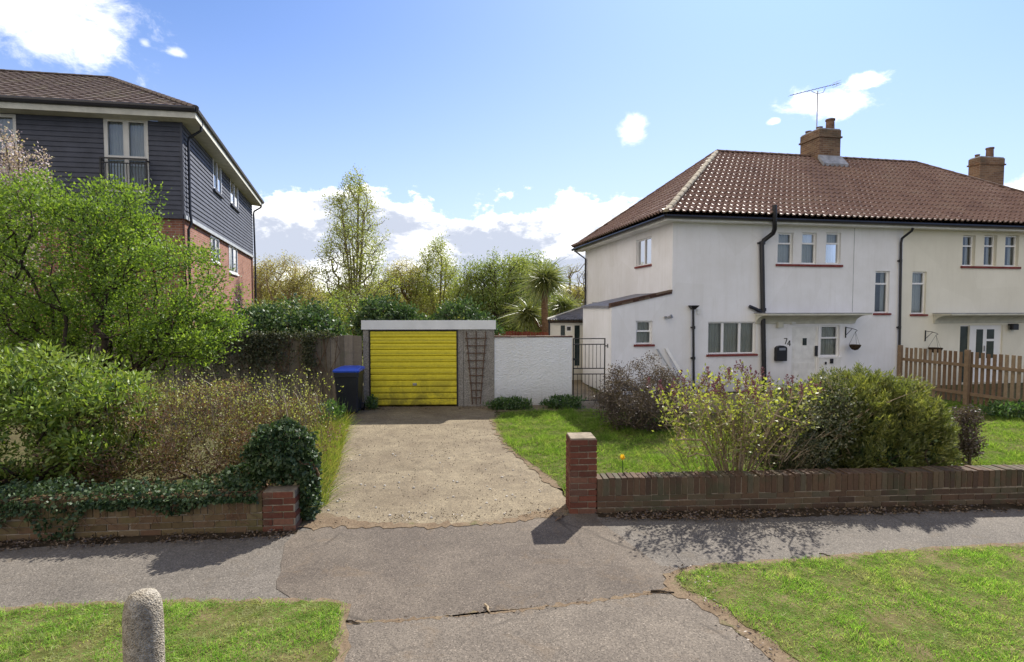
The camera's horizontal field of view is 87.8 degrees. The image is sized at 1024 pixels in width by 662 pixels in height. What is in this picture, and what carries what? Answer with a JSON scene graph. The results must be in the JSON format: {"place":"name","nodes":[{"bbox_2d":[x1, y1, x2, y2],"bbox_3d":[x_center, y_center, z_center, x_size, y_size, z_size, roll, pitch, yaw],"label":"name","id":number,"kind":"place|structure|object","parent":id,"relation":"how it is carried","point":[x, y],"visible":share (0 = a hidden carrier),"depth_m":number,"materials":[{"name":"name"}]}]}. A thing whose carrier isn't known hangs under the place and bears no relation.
{"place":"outdoors","nodes":[
{"label":"outdoors","id":0,"kind":"place"},
{"bbox_2d":[0,69,264,335],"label":"block of flats","id":1,"kind":"structure","parent":0,"point":[81,126],"depth_m":15.92,"materials":[{"name":"grey paint"}]},
{"bbox_2d":[0,114,16,152],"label":"window","id":2,"kind":"structure","parent":1,"relation":"in","point":[11,118],"depth_m":15.28,"materials":[{"name":"white glass"}]},
{"bbox_2d":[103,118,149,192],"bbox_3d":[-11.389,-5.180,15.792,1.192,2.136,0.158,0,3,-9],"label":"window","id":3,"kind":"structure","parent":1,"relation":"in","point":[123,138],"depth_m":15.78,"materials":[{"name":"white glass"}]},
{"bbox_2d":[210,235,220,264],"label":"window","id":4,"kind":"structure","parent":1,"relation":"in","point":[216,241],"depth_m":20.27,"materials":[{"name":"white plastic"}]},
{"bbox_2d":[212,160,223,198],"bbox_3d":[-11.361,-5.922,20.479,0.383,1.358,1.589,-1,3,-18],"label":"window","id":5,"kind":"structure","parent":1,"relation":"in","point":[217,177],"depth_m":20.46,"materials":[{"name":"white plastic"}]},
{"bbox_2d":[228,244,238,275],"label":"window","id":6,"kind":"structure","parent":1,"relation":"in","point":[233,256],"depth_m":23.75,"materials":[{"name":"white plastic"}]},
{"bbox_2d":[230,179,240,212],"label":"window","id":7,"kind":"structure","parent":1,"relation":"in","point":[234,202],"depth_m":23.82,"materials":[{"name":"glass"}]},
{"bbox_2d":[0,596,348,661],"bbox_3d":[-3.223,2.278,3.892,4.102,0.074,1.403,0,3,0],"label":"verge grass","id":8,"kind":"structure","parent":0,"point":[56,633],"depth_m":4.07,"materials":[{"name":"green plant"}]},
{"bbox_2d":[122,588,164,661],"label":"concrete bollard","id":9,"kind":"object","parent":8,"relation":"on","point":[143,637],"visible":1,"depth_m":2.87,"materials":[{"name":"grey concrete"}]},
{"bbox_2d":[0,597,350,661],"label":"verge edge","id":10,"kind":"object","parent":8,"relation":"on","point":[345,645],"visible":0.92,"depth_m":4.43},
{"bbox_2d":[361,320,495,406],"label":"concrete garage","id":11,"kind":"structure","parent":0,"point":[415,362],"depth_m":13.31,"materials":[{"name":"grey concrete"}]},
{"bbox_2d":[370,331,456,405],"bbox_3d":[-2.457,0.937,13.308,2.131,1.867,0.095,0,3,-2],"label":"garage door","id":12,"kind":"structure","parent":11,"relation":"in","point":[408,367],"depth_m":13.31,"materials":[{"name":"yellow metal"}]},
{"bbox_2d":[465,332,486,403],"bbox_3d":[-0.895,0.926,13.335,0.562,1.826,0.026,0,3,-2],"label":"fan trellis","id":13,"kind":"object","parent":11,"relation":"attached to","point":[476,360],"visible":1,"depth_m":13.33,"materials":[{"name":"brown wood"}]},
{"bbox_2d":[317,406,568,523],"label":"driveway","id":14,"kind":"structure","parent":0,"point":[427,471],"depth_m":8.04,"materials":[{"name":"concrete"}]},
{"bbox_2d":[363,391,378,409],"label":"weed clump","id":15,"kind":"object","parent":14,"relation":"on","point":[372,402],"visible":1,"depth_m":12.94,"materials":[{"name":"green plant"}]},
{"bbox_2d":[299,507,568,530],"bbox_3d":[-0.857,2.214,6.270,3.169,0.001,0.575,0,3,-4],"label":"dirt strip","id":16,"kind":"object","parent":14,"relation":"on","point":[327,519],"visible":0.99,"depth_m":6.17,"materials":[{"name":"beige soil"}]},
{"bbox_2d":[374,405,495,409],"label":"leaf litter","id":17,"kind":"object","parent":14,"relation":"on","point":[427,407],"visible":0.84,"depth_m":13.04,"materials":[{"name":"brown plant"}]},
{"bbox_2d":[327,451,549,518],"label":"loose stones","id":18,"kind":"object","parent":14,"relation":"on","point":[434,488],"visible":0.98,"depth_m":7.26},
{"bbox_2d":[330,415,554,521],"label":"loose stones","id":19,"kind":"object","parent":14,"relation":"on","point":[439,466],"visible":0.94,"depth_m":8.38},
{"bbox_2d":[276,513,680,620],"bbox_3d":[-0.257,2.261,5.354,4.193,0.001,2.022,0,3,-7],"label":"crossover","id":20,"kind":"object","parent":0,"point":[378,573],"visible":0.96,"depth_m":5.11,"materials":[{"name":"concrete"}]},
{"bbox_2d":[346,587,668,624],"bbox_3d":[0.153,2.296,4.443,3.273,0.001,0.154,0,3,-11],"label":"dirt strip","id":21,"kind":"object","parent":20,"relation":"on","point":[559,604],"visible":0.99,"depth_m":4.38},
{"bbox_2d":[368,589,648,620],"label":"leaf litter","id":22,"kind":"object","parent":21,"relation":"on","point":[496,608],"visible":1,"depth_m":4.36,"materials":[{"name":"brown plant"}]},
{"bbox_2d":[651,589,673,592],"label":"twig","id":23,"kind":"object","parent":21,"relation":"on","point":[661,591],"visible":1,"depth_m":4.66,"materials":[{"name":"brown wood"}]},
{"bbox_2d":[319,507,790,660],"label":"leaf litter","id":24,"kind":"object","parent":20,"relation":"on","point":[770,649],"visible":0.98,"depth_m":5.05,"materials":[{"name":"brown plant"}]},
{"bbox_2d":[0,329,1022,520],"bbox_3d":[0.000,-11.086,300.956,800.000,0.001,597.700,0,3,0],"label":"ground","id":25,"kind":"structure","parent":0,"point":[13,437],"depth_m":10.58,"materials":[{"name":"brown soil"}]},
{"bbox_2d":[0,121,65,414],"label":"blossom tree","id":26,"kind":"object","parent":25,"relation":"on","point":[17,162],"visible":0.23,"depth_m":11.66,"materials":[{"name":"pink plant"}]},
{"bbox_2d":[0,339,176,493],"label":"evergreen shrub","id":27,"kind":"object","parent":25,"relation":"on","point":[29,395],"visible":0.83,"depth_m":6.62,"materials":[{"name":"green plant"}]},
{"bbox_2d":[0,164,255,388],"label":"spring green tree","id":28,"kind":"object","parent":25,"relation":"on","point":[155,331],"visible":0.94,"depth_m":8.82,"materials":[{"name":"green plant"}]},
{"bbox_2d":[0,485,301,540],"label":"brick garden wall","id":29,"kind":"structure","parent":25,"relation":"on","point":[281,500],"depth_m":5.85,"materials":[{"name":"brown brick"}]},
{"bbox_2d":[0,470,270,541],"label":"trailing ivy","id":30,"kind":"object","parent":29,"relation":"on","point":[79,491],"visible":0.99,"depth_m":5.79,"materials":[{"name":"green plant"}]},
{"bbox_2d":[0,362,348,491],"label":"twiggy hedge","id":31,"kind":"object","parent":25,"relation":"on","point":[179,445],"visible":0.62,"depth_m":6.90,"materials":[{"name":"brown plant"}]},
{"bbox_2d":[13,334,362,407],"bbox_3d":[-8.065,0.985,13.154,8.721,1.845,0.221,0,3,-1],"label":"board fence","id":32,"kind":"object","parent":25,"relation":"on","point":[350,348],"visible":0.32,"depth_m":13.12,"materials":[{"name":"brown wood"}]},
{"bbox_2d":[155,327,339,398],"bbox_3d":[-6.745,0.831,13.024,5.038,1.864,0.202,0,3,-2],"label":"fence ivy","id":33,"kind":"object","parent":32,"relation":"attached to","point":[307,345],"visible":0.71,"depth_m":13.02,"materials":[{"name":"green plant"}]},
{"bbox_2d":[214,415,323,520],"bbox_3d":[-2.855,1.611,6.208,1.244,1.294,0.739,0,3,0],"label":"ivy bush","id":34,"kind":"object","parent":25,"relation":"on","point":[283,451],"visible":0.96,"depth_m":6.09,"materials":[{"name":"green plant"}]},
{"bbox_2d":[230,292,317,335],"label":"scrub bush","id":35,"kind":"object","parent":25,"relation":"on","point":[271,304],"visible":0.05,"depth_m":21.77,"materials":[{"name":"green plant"}]},
{"bbox_2d":[254,284,322,330],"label":"hedge tree","id":36,"kind":"object","parent":25,"relation":"on","point":[288,292],"visible":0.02,"depth_m":45.49,"materials":[{"name":"green plant"}]},
{"bbox_2d":[253,249,329,321],"bbox_3d":[-16.572,-2.438,38.041,7.753,6.727,5.493,1,3,21],"label":"willow tree","id":37,"kind":"object","parent":25,"relation":"on","point":[296,283],"visible":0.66,"depth_m":37.28,"materials":[{"name":"green plant"}]},
{"bbox_2d":[227,292,360,353],"bbox_3d":[-6.286,0.331,15.265,3.895,2.990,2.476,0,3,0],"label":"evergreen shrub","id":38,"kind":"object","parent":25,"relation":"on","point":[265,315],"visible":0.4,"depth_m":14.86,"materials":[{"name":"green plant"}]},
{"bbox_2d":[277,403,362,515],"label":"long grass","id":39,"kind":"structure","parent":25,"relation":"on","point":[332,465],"depth_m":8.64,"materials":[{"name":"green plant"}]},
{"bbox_2d":[302,397,350,424],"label":"weed clump","id":40,"kind":"object","parent":25,"relation":"on","point":[334,409],"visible":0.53,"depth_m":11.19,"materials":[{"name":"green plant"}]},
{"bbox_2d":[308,284,385,363],"bbox_3d":[-6.299,-0.154,21.552,4.444,3.494,3.031,0,3,0],"label":"scrub bush","id":41,"kind":"object","parent":25,"relation":"on","point":[333,307],"visible":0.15,"depth_m":21.21,"materials":[{"name":"green plant"}]},
{"bbox_2d":[332,365,364,411],"bbox_3d":[-3.853,1.389,12.635,0.610,1.085,0.761,0,3,-4],"label":"wheelie bin","id":42,"kind":"object","parent":25,"relation":"on","point":[349,378],"visible":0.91,"depth_m":12.35,"materials":[{"name":"black plastic"}]},
{"bbox_2d":[301,163,409,328],"bbox_3d":[-8.896,-4.315,30.643,6.051,10.873,5.406,0,3,0],"label":"tall birch","id":43,"kind":"object","parent":25,"relation":"on","point":[360,256],"visible":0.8,"depth_m":30.38,"materials":[{"name":"green plant"}]},
{"bbox_2d":[335,274,375,312],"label":"bare tree","id":44,"kind":"object","parent":25,"relation":"on","point":[362,290],"visible":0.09,"depth_m":43.50,"materials":[{"name":"grey plant"}]},
{"bbox_2d":[314,279,406,332],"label":"hedge tree","id":45,"kind":"object","parent":25,"relation":"on","point":[332,292],"depth_m":44.21,"materials":[{"name":"green plant"}]},
{"bbox_2d":[345,290,428,339],"bbox_3d":[-4.616,0.035,20.160,3.364,3.156,2.641,0,3,0],"label":"evergreen shrub","id":46,"kind":"object","parent":25,"relation":"on","point":[373,308],"visible":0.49,"depth_m":19.71,"materials":[{"name":"green plant"}]},
{"bbox_2d":[365,256,433,311],"bbox_3d":[-7.365,-2.088,34.998,4.925,6.200,4.112,0,3,0],"label":"bare tree","id":47,"kind":"object","parent":25,"relation":"on","point":[402,292],"visible":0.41,"depth_m":34.33,"materials":[{"name":"brown plant"}]},
{"bbox_2d":[402,231,471,319],"bbox_3d":[-4.456,-2.716,34.050,5.706,7.369,4.723,-1,3,-25],"label":"young tree","id":48,"kind":"object","parent":25,"relation":"on","point":[427,289],"visible":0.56,"depth_m":33.44,"materials":[{"name":"green plant"}]},
{"bbox_2d":[406,281,471,317],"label":"hedge tree","id":49,"kind":"object","parent":25,"relation":"on","point":[436,298],"visible":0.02,"depth_m":45.49,"materials":[{"name":"green plant"}]},
{"bbox_2d":[419,291,505,335],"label":"evergreen shrub","id":50,"kind":"object","parent":25,"relation":"on","point":[448,311],"visible":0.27,"depth_m":20.09,"materials":[{"name":"green plant"}]},
{"bbox_2d":[443,246,536,330],"bbox_3d":[-0.973,-1.850,30.863,6.171,6.145,4.388,0,3,0],"label":"leafy tree","id":51,"kind":"object","parent":25,"relation":"on","point":[478,293],"visible":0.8,"depth_m":30.29,"materials":[{"name":"green plant"}]},
{"bbox_2d":[483,391,532,410],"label":"weed clump","id":52,"kind":"object","parent":25,"relation":"on","point":[510,403],"visible":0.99,"depth_m":12.86,"materials":[{"name":"green plant"}]},
{"bbox_2d":[496,331,547,335],"bbox_3d":[0.898,0.680,24.211,3.610,1.414,0.060,0,3,-4],"label":"red fence","id":53,"kind":"object","parent":25,"relation":"on","point":[516,333],"visible":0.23,"depth_m":24.13,"materials":[{"name":"red wood"}]},
{"bbox_2d":[497,245,561,332],"bbox_3d":[0.797,-2.165,33.953,4.992,6.466,4.284,0,3,0],"label":"leafy tree","id":54,"kind":"object","parent":25,"relation":"on","point":[539,263],"visible":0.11,"depth_m":33.39,"materials":[{"name":"green plant"}]},
{"bbox_2d":[482,285,580,335],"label":"hedge tree","id":55,"kind":"object","parent":25,"relation":"on","point":[512,328],"visible":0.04,"depth_m":43.15,"materials":[{"name":"green plant"}]},
{"bbox_2d":[496,255,581,335],"bbox_3d":[1.744,-1.109,25.436,5.300,4.949,4.584,0,3,0],"label":"cabbage palm","id":56,"kind":"object","parent":25,"relation":"on","point":[545,282],"visible":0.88,"depth_m":25.03,"materials":[{"name":"green plant"}]},
{"bbox_2d":[538,388,586,408],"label":"weed clump","id":57,"kind":"object","parent":25,"relation":"on","point":[556,402],"visible":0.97,"depth_m":12.96,"materials":[{"name":"green plant"}]},
{"bbox_2d":[551,282,584,305],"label":"hedge tree","id":58,"kind":"object","parent":25,"relation":"on","point":[575,292],"visible":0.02,"depth_m":45.13,"materials":[{"name":"green plant"}]},
{"bbox_2d":[547,302,596,379],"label":"outbuilding","id":59,"kind":"structure","parent":25,"relation":"on","point":[569,322],"depth_m":18.07,"materials":[{"name":"white paint"}]},
{"bbox_2d":[566,326,571,331],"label":"window","id":60,"kind":"structure","parent":59,"relation":"in","point":[568,328],"depth_m":18.06,"materials":[{"name":"white plastic"}]},
{"bbox_2d":[560,260,584,306],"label":"bare tree","id":61,"kind":"object","parent":25,"relation":"on","point":[576,287],"visible":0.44,"depth_m":41.67,"materials":[{"name":"grey plant"}]},
{"bbox_2d":[566,432,1023,513],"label":"brick garden wall","id":62,"kind":"structure","parent":25,"relation":"on","point":[589,490],"depth_m":6.60,"materials":[{"name":"brown brick"}]},
{"bbox_2d":[571,118,1023,394],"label":"semi detached house","id":63,"kind":"structure","parent":25,"relation":"on","point":[806,256],"depth_m":16.47,"materials":[{"name":"paint"}]},
{"bbox_2d":[634,237,651,268],"bbox_3d":[4.297,-2.519,17.166,0.217,0.932,1.241,0,3,-10],"label":"window","id":64,"kind":"structure","parent":63,"relation":"in","point":[644,245],"depth_m":17.27,"materials":[{"name":"white glass"}]},
{"bbox_2d":[634,321,654,346],"bbox_3d":[3.750,0.071,15.244,0.616,0.732,0.250,0,3,-10],"label":"window","id":65,"kind":"structure","parent":63,"relation":"in","point":[643,328],"depth_m":15.32,"materials":[{"name":"white plastic"}]},
{"bbox_2d":[706,322,757,356],"bbox_3d":[6.462,0.231,15.739,1.638,1.011,0.250,0,3,-10],"label":"window","id":66,"kind":"structure","parent":63,"relation":"in","point":[724,338],"depth_m":15.81,"materials":[{"name":"white plastic"}]},
{"bbox_2d":[774,345,786,360],"bbox_3d":[8.024,0.663,15.890,0.343,0.462,0.134,0,3,-10],"label":"letter box","id":67,"kind":"object","parent":63,"relation":"attached to","point":[780,352],"visible":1,"depth_m":15.84,"materials":[{"name":"black plastic"}]},
{"bbox_2d":[777,233,791,263],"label":"window","id":68,"kind":"structure","parent":63,"relation":"in","point":[784,239],"depth_m":16.02,"materials":[{"name":"white plastic"}]},
{"bbox_2d":[791,327,817,386],"bbox_3d":[8.866,0.786,16.167,0.873,1.839,0.099,0,3,-10],"label":"front door","id":69,"kind":"structure","parent":63,"relation":"in","point":[804,348],"depth_m":16.16,"materials":[{"name":"white paint"}]},
{"bbox_2d":[801,233,814,263],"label":"window","id":70,"kind":"structure","parent":63,"relation":"in","point":[808,239],"depth_m":16.15,"materials":[{"name":"glass"}]},
{"bbox_2d":[790,80,840,126],"bbox_3d":[11.523,-8.611,20.265,2.619,2.134,0.360,-1,3,-22],"label":"tv aerial","id":71,"kind":"object","parent":63,"relation":"attached to","point":[817,93],"visible":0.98,"depth_m":20.26,"materials":[{"name":"grey metal"}]},
{"bbox_2d":[820,325,837,356],"bbox_3d":[9.690,0.300,16.380,0.658,0.955,0.138,0,3,-10],"label":"window","id":72,"kind":"structure","parent":63,"relation":"in","point":[829,333],"depth_m":16.42,"materials":[{"name":"white plastic"}]},
{"bbox_2d":[819,358,840,375],"bbox_3d":[9.709,1.252,16.286,0.748,0.829,0.009,0,3,-10],"label":"door panel","id":73,"kind":"structure","parent":63,"relation":"in","point":[837,361],"depth_m":16.27,"materials":[{"name":"white paint"}]},
{"bbox_2d":[825,233,838,263],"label":"window","id":74,"kind":"structure","parent":63,"relation":"in","point":[832,239],"depth_m":16.25,"materials":[{"name":"white plastic"}]},
{"bbox_2d":[845,327,860,349],"bbox_3d":[10.366,0.227,16.144,0.324,0.700,0.425,0,3,-10],"label":"hanging basket","id":75,"kind":"object","parent":63,"relation":"attached to","point":[856,346],"visible":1,"depth_m":16.07,"materials":[{"name":"black metal"}]},
{"bbox_2d":[873,271,890,314],"bbox_3d":[11.440,-1.187,16.679,0.616,1.368,0.460,0,3,-10],"label":"window","id":76,"kind":"structure","parent":63,"relation":"in","point":[881,278],"depth_m":16.70,"materials":[{"name":"white plastic"}]},
{"bbox_2d":[910,272,927,315],"bbox_3d":[12.763,-1.181,16.915,0.631,1.403,0.460,0,3,-10],"label":"window","id":77,"kind":"structure","parent":63,"relation":"in","point":[918,278],"depth_m":16.91,"materials":[{"name":"white plastic"}]},
{"bbox_2d":[925,330,942,352],"bbox_3d":[13.220,0.338,16.629,0.378,0.700,0.417,0,3,6],"label":"hanging basket","id":78,"kind":"object","parent":63,"relation":"attached to","point":[933,348],"visible":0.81,"depth_m":16.63,"materials":[{"name":"black metal"}]},
{"bbox_2d":[962,236,972,265],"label":"window","id":79,"kind":"structure","parent":63,"relation":"in","point":[967,240],"depth_m":17.23,"materials":[{"name":"grey glass"}]},
{"bbox_2d":[969,325,1000,381],"bbox_3d":[15.376,0.735,17.351,1.277,1.844,0.080,0,3,-10],"label":"front door","id":80,"kind":"structure","parent":63,"relation":"in","point":[986,339],"depth_m":17.34,"materials":[{"name":"white plastic"}]},
{"bbox_2d":[983,236,993,265],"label":"window","id":81,"kind":"structure","parent":63,"relation":"in","point":[989,240],"depth_m":17.37,"materials":[{"name":"grey glass"}]},
{"bbox_2d":[1004,236,1015,266],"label":"window","id":82,"kind":"structure","parent":63,"relation":"in","point":[1010,242],"depth_m":17.52,"materials":[{"name":"grey glass"}]},
{"bbox_2d":[0,508,1023,606],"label":"pavement","id":83,"kind":"structure","parent":0,"point":[240,570],"depth_m":5.48,"materials":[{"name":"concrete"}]},
{"bbox_2d":[0,529,298,548],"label":"soil strip","id":84,"kind":"object","parent":83,"relation":"on","point":[137,539],"visible":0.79,"depth_m":5.75,"materials":[{"name":"brown soil"}]},
{"bbox_2d":[0,529,293,551],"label":"leaf litter","id":85,"kind":"object","parent":84,"relation":"on","point":[109,538],"visible":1,"depth_m":5.68,"materials":[{"name":"brown plant"}]},
{"bbox_2d":[596,503,1023,518],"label":"soil strip","id":86,"kind":"object","parent":83,"relation":"on","point":[929,508],"visible":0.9,"depth_m":6.51,"materials":[{"name":"brown soil"}]},
{"bbox_2d":[595,502,1023,521],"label":"leaf litter","id":87,"kind":"object","parent":86,"relation":"on","point":[690,516],"visible":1,"depth_m":6.42,"materials":[{"name":"brown plant"}]},
{"bbox_2d":[0,0,1023,305],"label":"sky","id":88,"kind":"structure","parent":0,"point":[513,126],"materials":[{"name":"blue"}]},
{"bbox_2d":[344,593,773,661],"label":"crossover apron","id":89,"kind":"object","parent":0,"point":[662,627],"visible":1,"depth_m":4.04,"materials":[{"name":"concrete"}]},
{"bbox_2d":[497,380,779,413],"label":"garden path","id":90,"kind":"structure","parent":0,"point":[585,389],"depth_m":13.84,"materials":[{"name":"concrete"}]},
{"bbox_2d":[494,335,572,404],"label":"rendered wall","id":91,"kind":"structure","parent":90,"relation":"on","point":[529,366],"depth_m":13.44,"materials":[{"name":"paint"}]},
{"bbox_2d":[572,338,607,400],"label":"iron gate","id":92,"kind":"structure","parent":91,"relation":"attached to","point":[577,359],"depth_m":13.54,"materials":[{"name":"black metal"}]},
{"bbox_2d":[657,349,684,391],"bbox_3d":[4.551,1.155,15.175,0.858,1.281,0.038,1,3,12],"label":"plank","id":93,"kind":"object","parent":90,"relation":"on","point":[666,364],"visible":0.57,"depth_m":15.19,"materials":[{"name":"white wood"}]},
{"bbox_2d":[665,348,691,387],"bbox_3d":[4.806,1.148,15.221,0.872,1.292,0.063,1,3,14],"label":"plank","id":94,"kind":"object","parent":90,"relation":"on","point":[672,359],"visible":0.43,"depth_m":15.23,"materials":[{"name":"white paint"}]},
{"bbox_2d":[491,405,1023,495],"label":"lawn","id":95,"kind":"structure","parent":0,"point":[642,468],"depth_m":9.49,"materials":[{"name":"green plant"}]},
{"bbox_2d":[489,412,560,487],"bbox_3d":[0.750,2.040,9.995,2.512,0.001,5.785,0,3,0],"label":"lawn edge","id":96,"kind":"object","parent":95,"relation":"on","point":[546,478],"visible":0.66,"depth_m":8.31,"materials":[{"name":"beige soil"}]},
{"bbox_2d":[620,454,624,472],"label":"tulip","id":97,"kind":"object","parent":95,"relation":"on","point":[622,457],"visible":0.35,"depth_m":7.23,"materials":[{"name":"yellow plant"}]},
{"bbox_2d":[584,350,695,431],"bbox_3d":[2.629,1.308,10.820,2.168,1.856,1.710,-1,3,-14],"label":"brown shrub","id":98,"kind":"object","parent":95,"relation":"on","point":[635,415],"visible":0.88,"depth_m":10.63,"materials":[{"name":"grey plant"}]},
{"bbox_2d":[641,359,829,479],"bbox_3d":[2.957,1.279,7.130,2.441,1.832,1.795,0,3,0],"label":"lilac bush","id":99,"kind":"object","parent":95,"relation":"on","point":[740,448],"visible":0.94,"depth_m":6.99,"materials":[{"name":"green plant"}]},
{"bbox_2d":[744,365,914,469],"bbox_3d":[4.232,1.373,7.609,2.153,1.785,1.447,-1,3,-16],"label":"twiggy shrub","id":100,"kind":"object","parent":95,"relation":"on","point":[827,421],"visible":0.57,"depth_m":7.28,"materials":[{"name":"brown plant"}]},
{"bbox_2d":[776,360,964,468],"bbox_3d":[5.226,1.380,7.918,2.319,1.893,2.178,0,3,0],"label":"domed conifer","id":101,"kind":"object","parent":95,"relation":"on","point":[915,429],"visible":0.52,"depth_m":7.19,"materials":[{"name":"green plant"}]},
{"bbox_2d":[950,403,988,464],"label":"purple shrub","id":102,"kind":"object","parent":95,"relation":"on","point":[972,446],"visible":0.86,"depth_m":8.28,"materials":[{"name":"grey plant"}]},
{"bbox_2d":[674,542,1023,661],"bbox_3d":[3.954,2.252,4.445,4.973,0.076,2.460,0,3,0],"label":"verge grass","id":103,"kind":"structure","parent":0,"point":[996,556],"depth_m":4.51,"materials":[{"name":"green plant"}]},
{"bbox_2d":[663,542,1023,661],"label":"verge edge","id":104,"kind":"object","parent":103,"relation":"on","point":[680,591],"visible":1,"depth_m":4.54,"materials":[{"name":"brown soil"}]},
{"bbox_2d":[930,398,1023,460],"bbox_3d":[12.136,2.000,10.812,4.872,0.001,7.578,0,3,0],"label":"lawn","id":105,"kind":"structure","parent":0,"point":[994,419],"depth_m":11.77,"materials":[{"name":"green plant"}]},
{"bbox_2d":[897,345,1023,409],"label":"picket fence","id":106,"kind":"object","parent":105,"relation":"on","point":[968,365],"visible":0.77,"depth_m":13.46,"materials":[{"name":"brown wood"}]},
{"bbox_2d":[969,392,1023,419],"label":"weed clump","id":107,"kind":"object","parent":105,"relation":"on","point":[1017,406],"visible":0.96,"depth_m":11.91,"materials":[{"name":"green plant"}]},
{"bbox_2d":[967,147,1005,184],"bbox_3d":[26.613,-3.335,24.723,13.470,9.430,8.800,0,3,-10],"label":"chimney","id":108,"kind":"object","parent":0,"point":[988,166],"depth_m":23.02,"materials":[{"name":"brick"}]}
]}

